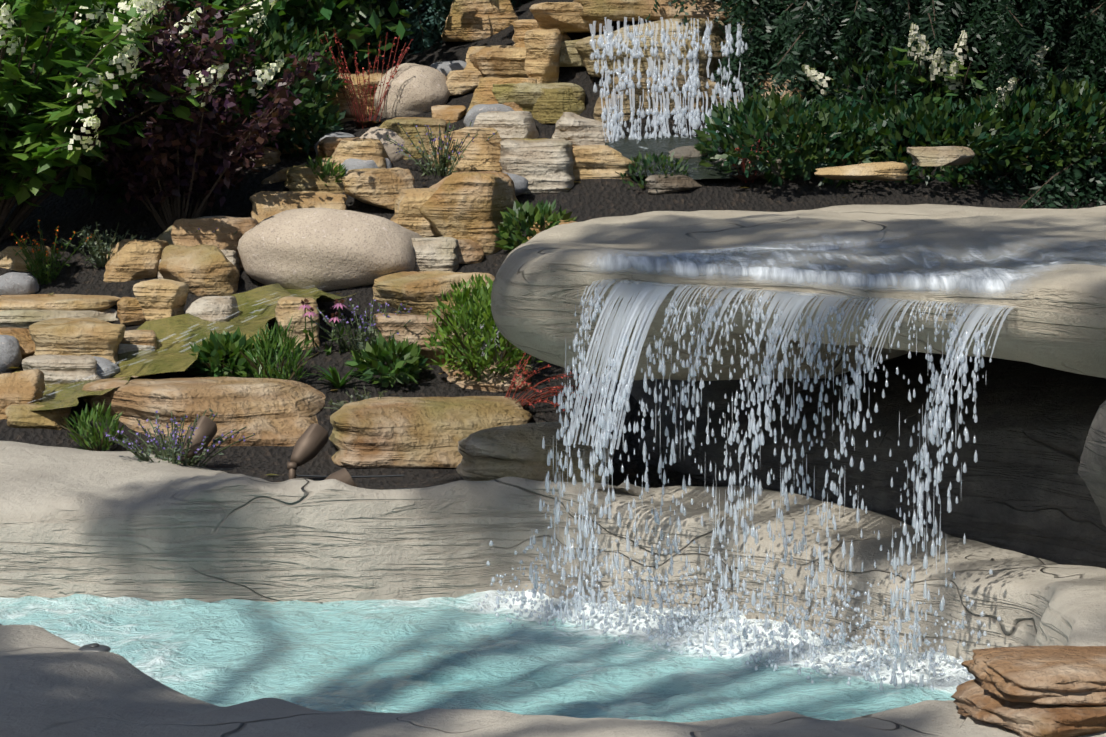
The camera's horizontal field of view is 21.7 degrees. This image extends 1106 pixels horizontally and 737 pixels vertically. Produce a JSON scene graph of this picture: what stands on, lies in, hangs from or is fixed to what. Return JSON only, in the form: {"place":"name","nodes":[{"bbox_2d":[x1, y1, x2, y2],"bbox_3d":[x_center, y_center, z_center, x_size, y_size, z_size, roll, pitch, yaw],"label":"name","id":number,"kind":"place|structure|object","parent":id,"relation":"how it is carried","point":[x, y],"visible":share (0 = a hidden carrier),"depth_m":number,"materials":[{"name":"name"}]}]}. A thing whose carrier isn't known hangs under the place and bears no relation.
{"place":"outdoors","nodes":[
{"label":"outdoors","id":0,"kind":"place"},
{"bbox_2d":[0,589,974,721],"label":"pool water","id":1,"kind":"structure","parent":0,"point":[402,656],"depth_m":7.38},
{"bbox_2d":[0,0,1105,489],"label":"ground","id":2,"kind":"structure","parent":0,"point":[70,212],"depth_m":11.23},
{"bbox_2d":[0,335,21,371],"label":"rock","id":3,"kind":"object","parent":2,"relation":"on","point":[10,354],"visible":0.94,"depth_m":10.01,"materials":[{"name":"stone"}]},
{"bbox_2d":[0,327,35,359],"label":"rock","id":4,"kind":"object","parent":2,"relation":"on","point":[22,336],"visible":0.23,"depth_m":10.14,"materials":[{"name":"stone"}]},
{"bbox_2d":[0,272,38,295],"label":"rock","id":5,"kind":"object","parent":2,"relation":"on","point":[14,283],"visible":0.75,"depth_m":10.77,"materials":[{"name":"stone"}]},
{"bbox_2d":[0,369,44,418],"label":"rock","id":6,"kind":"object","parent":2,"relation":"on","point":[24,387],"visible":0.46,"depth_m":9.54,"materials":[{"name":"stone"}]},
{"bbox_2d":[0,246,50,271],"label":"rock","id":7,"kind":"object","parent":2,"relation":"on","point":[9,259],"visible":0.5,"depth_m":11.07,"materials":[{"name":"stone"}]},
{"bbox_2d":[5,404,71,429],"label":"rock","id":8,"kind":"object","parent":2,"relation":"on","point":[20,415],"visible":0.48,"depth_m":9.43,"materials":[{"name":"stone"}]},
{"bbox_2d":[9,220,93,284],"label":"orange flowers","id":9,"kind":"object","parent":2,"relation":"on","point":[40,256],"visible":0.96,"depth_m":10.90,"materials":[{"name":"green plant"}]},
{"bbox_2d":[0,308,118,327],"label":"rock","id":10,"kind":"object","parent":2,"relation":"on","point":[18,318],"visible":0.38,"depth_m":10.42,"materials":[{"name":"stone"}]},
{"bbox_2d":[0,294,120,311],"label":"rock","id":11,"kind":"object","parent":10,"relation":"on","point":[74,302],"visible":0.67,"depth_m":10.49,"materials":[{"name":"stone"}]},
{"bbox_2d":[22,355,100,383],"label":"rock","id":12,"kind":"object","parent":2,"relation":"on","point":[58,369],"visible":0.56,"depth_m":9.75,"materials":[{"name":"stone"}]},
{"bbox_2d":[29,317,125,364],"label":"rock","id":13,"kind":"object","parent":2,"relation":"on","point":[78,336],"visible":0.62,"depth_m":9.91,"materials":[{"name":"stone"}]},
{"bbox_2d":[60,400,126,450],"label":"plant","id":14,"kind":"object","parent":2,"relation":"on","point":[86,427],"visible":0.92,"depth_m":9.23,"materials":[{"name":"green plant"}]},
{"bbox_2d":[61,124,126,205],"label":"bush","id":15,"kind":"object","parent":2,"relation":"on","point":[112,188],"visible":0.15,"depth_m":11.78,"materials":[{"name":"green plant"}]},
{"bbox_2d":[59,222,154,267],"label":"plant","id":16,"kind":"object","parent":2,"relation":"on","point":[99,254],"visible":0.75,"depth_m":11.00,"materials":[{"name":"green plant"}]},
{"bbox_2d":[117,297,145,325],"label":"rock","id":17,"kind":"object","parent":2,"relation":"on","point":[129,311],"visible":0.46,"depth_m":10.40,"materials":[{"name":"stone"}]},
{"bbox_2d":[103,239,168,281],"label":"rock","id":18,"kind":"object","parent":2,"relation":"on","point":[133,259],"visible":0.77,"depth_m":10.86,"materials":[{"name":"stone"}]},
{"bbox_2d":[0,0,287,241],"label":"hydrangea","id":19,"kind":"object","parent":2,"relation":"on","point":[40,144],"visible":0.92,"depth_m":10.95,"materials":[{"name":"green plant"}]},
{"bbox_2d":[133,279,188,320],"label":"rock","id":20,"kind":"object","parent":2,"relation":"on","point":[160,298],"visible":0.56,"depth_m":10.32,"materials":[{"name":"stone"}]},
{"bbox_2d":[103,409,254,466],"bbox_3d":[-1.157,0.231,8.969,0.463,0.212,0.372,0,6,-1],"label":"catmint","id":21,"kind":"object","parent":2,"relation":"on","point":[165,448],"visible":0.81,"depth_m":8.94,"materials":[{"name":"green plant"}]},
{"bbox_2d":[13,283,355,410],"bbox_3d":[-1.297,-0.087,10.040,0.669,0.334,1.531,5,8,43],"label":"moss patch","id":22,"kind":"object","parent":2,"relation":"on","point":[174,357],"visible":0.56,"depth_m":10.13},
{"bbox_2d":[157,244,239,296],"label":"rock","id":23,"kind":"object","parent":2,"relation":"on","point":[203,270],"visible":0.79,"depth_m":10.67,"materials":[{"name":"stone"}]},
{"bbox_2d":[72,0,332,230],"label":"ninebark","id":24,"kind":"object","parent":2,"relation":"on","point":[166,168],"visible":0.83,"depth_m":11.26,"materials":[{"name":"purple plant"}]},
{"bbox_2d":[82,376,325,446],"bbox_3d":[-1.127,0.145,9.559,0.888,0.211,0.562,0,6,-3],"label":"rock","id":25,"kind":"object","parent":2,"relation":"on","point":[273,412],"visible":0.56,"depth_m":9.39,"materials":[{"name":"stone"}]},
{"bbox_2d":[186,296,238,321],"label":"rock","id":26,"kind":"object","parent":2,"relation":"on","point":[214,308],"visible":0.62,"depth_m":10.31,"materials":[{"name":"stone"}]},
{"bbox_2d":[171,216,258,269],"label":"rock","id":27,"kind":"object","parent":2,"relation":"on","point":[184,232],"visible":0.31,"depth_m":10.92,"materials":[{"name":"stone"}]},
{"bbox_2d":[186,326,260,377],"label":"plant","id":28,"kind":"object","parent":2,"relation":"on","point":[227,347],"visible":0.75,"depth_m":9.77,"materials":[{"name":"green plant"}]},
{"bbox_2d":[23,0,425,105],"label":"green shrub","id":29,"kind":"object","parent":2,"relation":"on","point":[356,38],"visible":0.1,"depth_m":12.44,"materials":[{"name":"green plant"}]},
{"bbox_2d":[154,15,347,152],"bbox_3d":[-1.318,-1.192,12.262,0.924,0.640,0.912,0,6,-1],"label":"bush","id":30,"kind":"object","parent":2,"relation":"on","point":[264,32],"visible":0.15,"depth_m":12.11,"materials":[{"name":"green plant"}]},
{"bbox_2d":[240,316,318,380],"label":"plant","id":31,"kind":"object","parent":2,"relation":"on","point":[265,346],"visible":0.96,"depth_m":9.71,"materials":[{"name":"green plant"}]},
{"bbox_2d":[275,296,319,349],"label":"rock","id":32,"kind":"object","parent":2,"relation":"on","point":[286,309],"visible":0.5,"depth_m":10.05,"materials":[{"name":"stone"}]},
{"bbox_2d":[249,191,347,222],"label":"rock","id":33,"kind":"object","parent":2,"relation":"on","point":[266,204],"visible":0.46,"depth_m":11.30,"materials":[{"name":"stone"}]},
{"bbox_2d":[251,84,346,156],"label":"bush","id":34,"kind":"object","parent":2,"relation":"on","point":[325,128],"visible":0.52,"depth_m":12.05,"materials":[{"name":"green plant"}]},
{"bbox_2d":[208,0,392,91],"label":"bush","id":35,"kind":"object","parent":2,"relation":"on","point":[347,52],"visible":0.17,"depth_m":12.66,"materials":[{"name":"green plant"}]},
{"bbox_2d":[287,423,328,479],"bbox_3d":[-0.757,0.308,8.803,0.134,0.280,0.075,-5,8,-41],"label":"landscape spotlight","id":36,"kind":"object","parent":2,"relation":"on","point":[311,441],"visible":0.92,"depth_m":8.77,"materials":[{"name":"brown metal"}]},
{"bbox_2d":[284,165,344,193],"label":"rock","id":37,"kind":"object","parent":2,"relation":"on","point":[302,177],"visible":0.4,"depth_m":11.57,"materials":[{"name":"stone"}]},
{"bbox_2d":[297,298,347,357],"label":"coneflowers","id":38,"kind":"object","parent":2,"relation":"on","point":[311,335],"visible":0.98,"depth_m":9.98,"materials":[{"name":"pink plant"}]},
{"bbox_2d":[237,208,422,290],"bbox_3d":[-0.826,-0.449,10.841,0.706,0.321,0.541,1,6,9],"label":"rock","id":39,"kind":"object","parent":2,"relation":"on","point":[325,249],"visible":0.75,"depth_m":10.62,"materials":[{"name":"stone"}]},
{"bbox_2d":[316,72,385,125],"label":"rock","id":40,"kind":"object","parent":2,"relation":"on","point":[375,78],"visible":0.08,"depth_m":12.38,"materials":[{"name":"stone"}]},
{"bbox_2d":[332,138,388,168],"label":"rock","id":41,"kind":"object","parent":2,"relation":"on","point":[368,149],"visible":0.48,"depth_m":11.66,"materials":[{"name":"stone"}]},
{"bbox_2d":[315,29,412,127],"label":"red spikes","id":42,"kind":"object","parent":2,"relation":"on","point":[363,123],"visible":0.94,"depth_m":12.25,"materials":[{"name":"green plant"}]},
{"bbox_2d":[306,298,430,352],"bbox_3d":[-0.603,-0.142,10.012,0.400,0.210,0.412,-5,8,-40],"label":"catmint","id":43,"kind":"object","parent":2,"relation":"on","point":[364,329],"visible":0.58,"depth_m":9.99,"materials":[{"name":"green plant"}]},
{"bbox_2d":[342,167,414,209],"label":"rock","id":44,"kind":"object","parent":2,"relation":"on","point":[380,188],"visible":0.81,"depth_m":11.33,"materials":[{"name":"stone"}]},
{"bbox_2d":[359,127,404,162],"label":"rock","id":45,"kind":"object","parent":2,"relation":"on","point":[380,134],"visible":0.27,"depth_m":11.82,"materials":[{"name":"stone"}]},
{"bbox_2d":[246,0,529,109],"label":"shrub","id":46,"kind":"object","parent":2,"relation":"on","point":[428,37],"visible":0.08,"depth_m":13.12,"materials":[{"name":"green plant"}]},
{"bbox_2d":[345,332,431,387],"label":"leafy plant","id":47,"kind":"object","parent":2,"relation":"on","point":[377,357],"visible":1,"depth_m":9.76,"materials":[{"name":"green plant"}]},
{"bbox_2d":[374,63,449,117],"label":"rock","id":48,"kind":"object","parent":2,"relation":"on","point":[414,89],"visible":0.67,"depth_m":12.29,"materials":[{"name":"stone"}]},
{"bbox_2d":[373,313,450,364],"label":"rock","id":49,"kind":"object","parent":2,"relation":"on","point":[413,330],"visible":0.38,"depth_m":9.89,"materials":[{"name":"stone"}]},
{"bbox_2d":[378,118,446,159],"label":"rock","id":50,"kind":"object","parent":2,"relation":"on","point":[408,126],"visible":0.4,"depth_m":11.85,"materials":[{"name":"stone"}]},
{"bbox_2d":[390,188,437,237],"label":"rock","id":51,"kind":"object","parent":2,"relation":"on","point":[408,203],"visible":0.27,"depth_m":11.04,"materials":[{"name":"stone"}]},
{"bbox_2d":[329,396,532,467],"bbox_3d":[-0.396,0.201,9.389,0.665,0.194,0.514,0,6,-2],"label":"rock","id":52,"kind":"object","parent":2,"relation":"on","point":[406,432],"visible":0.85,"depth_m":9.20,"materials":[{"name":"stone"}]},
{"bbox_2d":[372,270,494,315],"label":"rock","id":53,"kind":"object","parent":2,"relation":"on","point":[418,291],"visible":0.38,"depth_m":10.33,"materials":[{"name":"stone"}]},
{"bbox_2d":[411,237,458,271],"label":"rock","id":54,"kind":"object","parent":2,"relation":"on","point":[435,253],"visible":0.71,"depth_m":10.71,"materials":[{"name":"stone"}]},
{"bbox_2d":[385,119,497,175],"bbox_3d":[-0.451,-0.887,11.616,0.459,0.233,0.427,0,6,-1],"label":"catmint","id":55,"kind":"object","parent":2,"relation":"on","point":[441,168],"visible":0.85,"depth_m":11.62,"materials":[{"name":"green plant"}]},
{"bbox_2d":[427,127,501,174],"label":"rock","id":56,"kind":"object","parent":2,"relation":"on","point":[480,153],"visible":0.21,"depth_m":11.63,"materials":[{"name":"stone"}]},
{"bbox_2d":[446,70,485,95],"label":"rock","id":57,"kind":"object","parent":2,"relation":"on","point":[460,82],"visible":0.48,"depth_m":12.35,"materials":[{"name":"stone"}]},
{"bbox_2d":[419,172,518,255],"bbox_3d":[-0.315,-0.589,11.017,0.389,0.333,0.435,0,6,-2],"label":"rock","id":58,"kind":"object","parent":2,"relation":"on","point":[468,205],"visible":0.65,"depth_m":10.82,"materials":[{"name":"stone"}]},
{"bbox_2d":[457,239,483,263],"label":"rock","id":59,"kind":"object","parent":2,"relation":"on","point":[469,251],"visible":0.54,"depth_m":10.77,"materials":[{"name":"stone"}]},
{"bbox_2d":[441,0,518,41],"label":"rock","id":60,"kind":"object","parent":2,"relation":"on","point":[471,20],"visible":0.73,"depth_m":12.85,"materials":[{"name":"stone"}]},
{"bbox_2d":[423,273,542,381],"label":"green bush","id":61,"kind":"object","parent":2,"relation":"on","point":[472,362],"visible":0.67,"depth_m":9.70,"materials":[{"name":"green plant"}]},
{"bbox_2d":[441,362,533,391],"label":"rock","id":62,"kind":"object","parent":2,"relation":"on","point":[492,383],"visible":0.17,"depth_m":9.75,"materials":[{"name":"stone"}]},
{"bbox_2d":[469,47,527,77],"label":"rock","id":63,"kind":"object","parent":2,"relation":"on","point":[498,62],"visible":0.42,"depth_m":12.27,"materials":[{"name":"stone"}]},
{"bbox_2d":[466,77,536,112],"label":"rock","id":64,"kind":"object","parent":2,"relation":"on","point":[483,93],"visible":0.38,"depth_m":12.08,"materials":[{"name":"stone"}]},
{"bbox_2d":[473,111,538,140],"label":"rock","id":65,"kind":"object","parent":2,"relation":"on","point":[508,125],"visible":0.54,"depth_m":11.73,"materials":[{"name":"stone"}]},
{"bbox_2d":[456,421,614,482],"bbox_3d":[-0.053,0.265,8.801,0.474,0.187,0.536,-1,6,-7],"label":"rock","id":66,"kind":"object","parent":2,"relation":"on","point":[494,453],"visible":0.62,"depth_m":8.66,"materials":[{"name":"stone"}]},
{"bbox_2d":[494,199,576,252],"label":"plant","id":67,"kind":"object","parent":2,"relation":"on","point":[526,214],"visible":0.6,"depth_m":10.76,"materials":[{"name":"green plant"}]},
{"bbox_2d":[499,138,574,193],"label":"rock","id":68,"kind":"object","parent":2,"relation":"on","point":[543,166],"visible":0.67,"depth_m":11.37,"materials":[{"name":"stone"}]},
{"bbox_2d":[492,82,585,112],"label":"rock","id":69,"kind":"object","parent":2,"relation":"on","point":[525,96],"visible":0.38,"depth_m":11.98,"materials":[{"name":"stone"}]},
{"bbox_2d":[512,19,570,46],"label":"rock","id":70,"kind":"object","parent":2,"relation":"on","point":[522,27],"visible":0.29,"depth_m":12.40,"materials":[{"name":"stone"}]},
{"bbox_2d":[524,29,560,82],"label":"rock","id":71,"kind":"object","parent":2,"relation":"on","point":[542,47],"visible":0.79,"depth_m":12.10,"materials":[{"name":"stone"}]},
{"bbox_2d":[505,352,599,410],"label":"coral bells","id":72,"kind":"object","parent":2,"relation":"on","point":[524,403],"visible":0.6,"depth_m":9.53,"materials":[{"name":"plant"}]},
{"bbox_2d":[0,441,1105,736],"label":"pool rim","id":73,"kind":"object","parent":2,"relation":"on","point":[102,523],"visible":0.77,"depth_m":8.18,"materials":[{"name":"stone"}]},
{"bbox_2d":[179,416,216,464],"bbox_3d":[-1.112,0.290,8.950,0.128,0.286,0.075,-5,8,-40],"label":"landscape spotlight","id":74,"kind":"object","parent":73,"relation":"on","point":[206,426],"visible":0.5,"depth_m":8.93,"materials":[{"name":"brown metal"}]},
{"bbox_2d":[531,88,585,123],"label":"rock","id":75,"kind":"object","parent":2,"relation":"on","point":[550,106],"visible":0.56,"depth_m":11.92,"materials":[{"name":"stone"}]},
{"bbox_2d":[529,2,606,32],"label":"rock","id":76,"kind":"object","parent":2,"relation":"on","point":[566,17],"visible":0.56,"depth_m":12.23,"materials":[{"name":"stone"}]},
{"bbox_2d":[551,112,612,145],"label":"rock","id":77,"kind":"object","parent":2,"relation":"on","point":[575,129],"visible":0.44,"depth_m":11.65,"materials":[{"name":"stone"}]},
{"bbox_2d":[572,145,634,179],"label":"rock","id":78,"kind":"object","parent":2,"relation":"on","point":[598,161],"visible":0.46,"depth_m":11.44,"materials":[{"name":"stone"}]},
{"bbox_2d":[573,0,729,20],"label":"rock","id":79,"kind":"object","parent":2,"relation":"on","point":[600,10],"visible":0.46,"depth_m":12.18,"materials":[{"name":"stone"}]},
{"bbox_2d":[615,150,696,188],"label":"plant","id":80,"kind":"object","parent":2,"relation":"on","point":[647,161],"visible":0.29,"depth_m":11.39,"materials":[{"name":"green plant"}]},
{"bbox_2d":[593,72,740,123],"bbox_3d":[0.485,-1.096,12.085,0.693,0.291,0.389,-1,6,-10],"label":"rock","id":81,"kind":"object","parent":2,"relation":"on","point":[680,78],"visible":0.12,"depth_m":11.89,"materials":[{"name":"stone"}]},
{"bbox_2d":[575,18,735,77],"bbox_3d":[0.457,-1.356,12.195,0.704,0.256,0.417,1,6,9],"label":"rock","id":82,"kind":"object","parent":81,"relation":"on","point":[585,50],"visible":0.38,"depth_m":12.05,"materials":[{"name":"stone"}]},
{"bbox_2d":[589,16,749,142],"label":"waterfall","id":83,"kind":"object","parent":82,"relation":"on","point":[692,115],"visible":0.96,"depth_m":11.80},
{"bbox_2d":[645,174,704,193],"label":"rock","id":84,"kind":"object","parent":2,"relation":"on","point":[670,184],"visible":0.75,"depth_m":11.30,"materials":[{"name":"stone"}]},
{"bbox_2d":[605,135,786,179],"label":"pool","id":85,"kind":"structure","parent":2,"relation":"on","point":[626,147],"depth_m":11.56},
{"bbox_2d":[630,355,902,424],"bbox_3d":[0.734,0.130,9.840,1.171,0.836,1.041,-6,8,-44],"label":"rock","id":86,"kind":"object","parent":2,"relation":"on","point":[715,391],"depth_m":9.43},
{"bbox_2d":[693,88,862,187],"bbox_3d":[0.886,-0.916,11.435,0.681,0.402,0.735,0,6,-1],"label":"bush","id":87,"kind":"object","parent":2,"relation":"on","point":[760,111],"visible":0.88,"depth_m":11.29,"materials":[{"name":"green plant"}]},
{"bbox_2d":[755,96,902,188],"bbox_3d":[1.112,-0.891,11.408,0.565,0.377,0.581,2,6,22],"label":"bush","id":88,"kind":"object","parent":2,"relation":"on","point":[872,131],"visible":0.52,"depth_m":11.29,"materials":[{"name":"green plant"}]},
{"bbox_2d":[612,0,1105,207],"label":"shrub","id":89,"kind":"object","parent":2,"relation":"on","point":[769,27],"visible":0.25,"depth_m":11.74,"materials":[{"name":"green plant"}]},
{"bbox_2d":[814,161,908,180],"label":"rock","id":90,"kind":"object","parent":2,"relation":"on","point":[891,171],"visible":1,"depth_m":10.29,"materials":[{"name":"stone"}]},
{"bbox_2d":[639,352,1105,568],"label":"grotto","id":91,"kind":"object","parent":2,"relation":"on","point":[1023,489],"visible":0.5,"depth_m":8.28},
{"bbox_2d":[491,204,1105,380],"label":"ledge","id":92,"kind":"object","parent":91,"relation":"on","point":[1053,319],"visible":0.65,"depth_m":8.19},
{"bbox_2d":[474,279,1016,690],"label":"waterfall","id":93,"kind":"object","parent":92,"relation":"hanging from","point":[620,335],"visible":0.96,"depth_m":7.53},
{"bbox_2d":[583,228,1105,315],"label":"flowing water","id":94,"kind":"structure","parent":92,"relation":"on","point":[990,277],"depth_m":7.94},
{"bbox_2d":[804,10,953,107],"bbox_3d":[1.352,-1.249,11.986,0.647,0.512,0.677,0,6,-1],"label":"bush","id":95,"kind":"object","parent":2,"relation":"on","point":[883,41],"visible":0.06,"depth_m":11.79,"materials":[{"name":"green plant"}]},
{"bbox_2d":[826,45,964,153],"bbox_3d":[1.403,-1.085,11.744,0.583,0.476,0.577,0,6,-1],"label":"bush","id":96,"kind":"object","parent":2,"relation":"on","point":[847,78],"visible":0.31,"depth_m":11.59,"materials":[{"name":"green plant"}]},
{"bbox_2d":[711,0,1104,183],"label":"shrub","id":97,"kind":"object","parent":2,"relation":"on","point":[909,12],"visible":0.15,"depth_m":11.78,"materials":[{"name":"green plant"}]},
{"bbox_2d":[834,94,1029,187],"bbox_3d":[1.487,-0.895,11.471,0.812,0.394,0.807,0,6,-1],"label":"bush","id":98,"kind":"object","parent":2,"relation":"on","point":[965,118],"visible":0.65,"depth_m":11.32,"materials":[{"name":"green plant"}]},
{"bbox_2d":[801,9,1063,147],"bbox_3d":[1.494,-1.160,11.941,1.320,0.682,0.994,5,7,39],"label":"hydrangea","id":99,"kind":"object","parent":2,"relation":"on","point":[955,67],"visible":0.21,"depth_m":11.57,"materials":[{"name":"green plant"}]},
{"bbox_2d":[907,146,974,165],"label":"rock","id":100,"kind":"object","parent":2,"relation":"on","point":[942,156],"visible":1,"depth_m":10.51,"materials":[{"name":"stone"}]},
{"bbox_2d":[929,84,1086,186],"bbox_3d":[1.825,-0.941,11.614,0.646,0.435,0.690,0,6,-1],"label":"bush","id":101,"kind":"object","parent":2,"relation":"on","point":[1010,99],"visible":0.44,"depth_m":11.46,"materials":[{"name":"green plant"}]},
{"bbox_2d":[970,0,1105,208],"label":"shrub","id":102,"kind":"object","parent":2,"relation":"on","point":[1072,71],"visible":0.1,"depth_m":11.72,"materials":[{"name":"green plant"}]},
{"bbox_2d":[996,67,1105,183],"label":"bush","id":103,"kind":"object","parent":2,"relation":"on","point":[1092,98],"visible":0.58,"depth_m":11.50,"materials":[{"name":"green plant"}]},
{"bbox_2d":[1078,400,1105,525],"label":"boulder","id":104,"kind":"object","parent":2,"relation":"on","point":[1092,470],"visible":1,"depth_m":6.99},
{"bbox_3d":[1.097,0.778,5.901,0.666,0.120,0.624,-1,6,-13],"label":"corner flag","id":105,"kind":"object","parent":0,"visible":0},
{"bbox_2d":[951,679,1105,736],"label":"flat rock","id":106,"kind":"object","parent":105,"relation":"on","point":[974,700],"visible":0.6,"depth_m":5.75,"materials":[{"name":"stone"}]},
{"bbox_2d":[961,645,1105,705],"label":"flat rock","id":107,"kind":"object","parent":106,"relation":"on","point":[1062,675],"visible":1,"depth_m":5.83,"materials":[{"name":"stone"}]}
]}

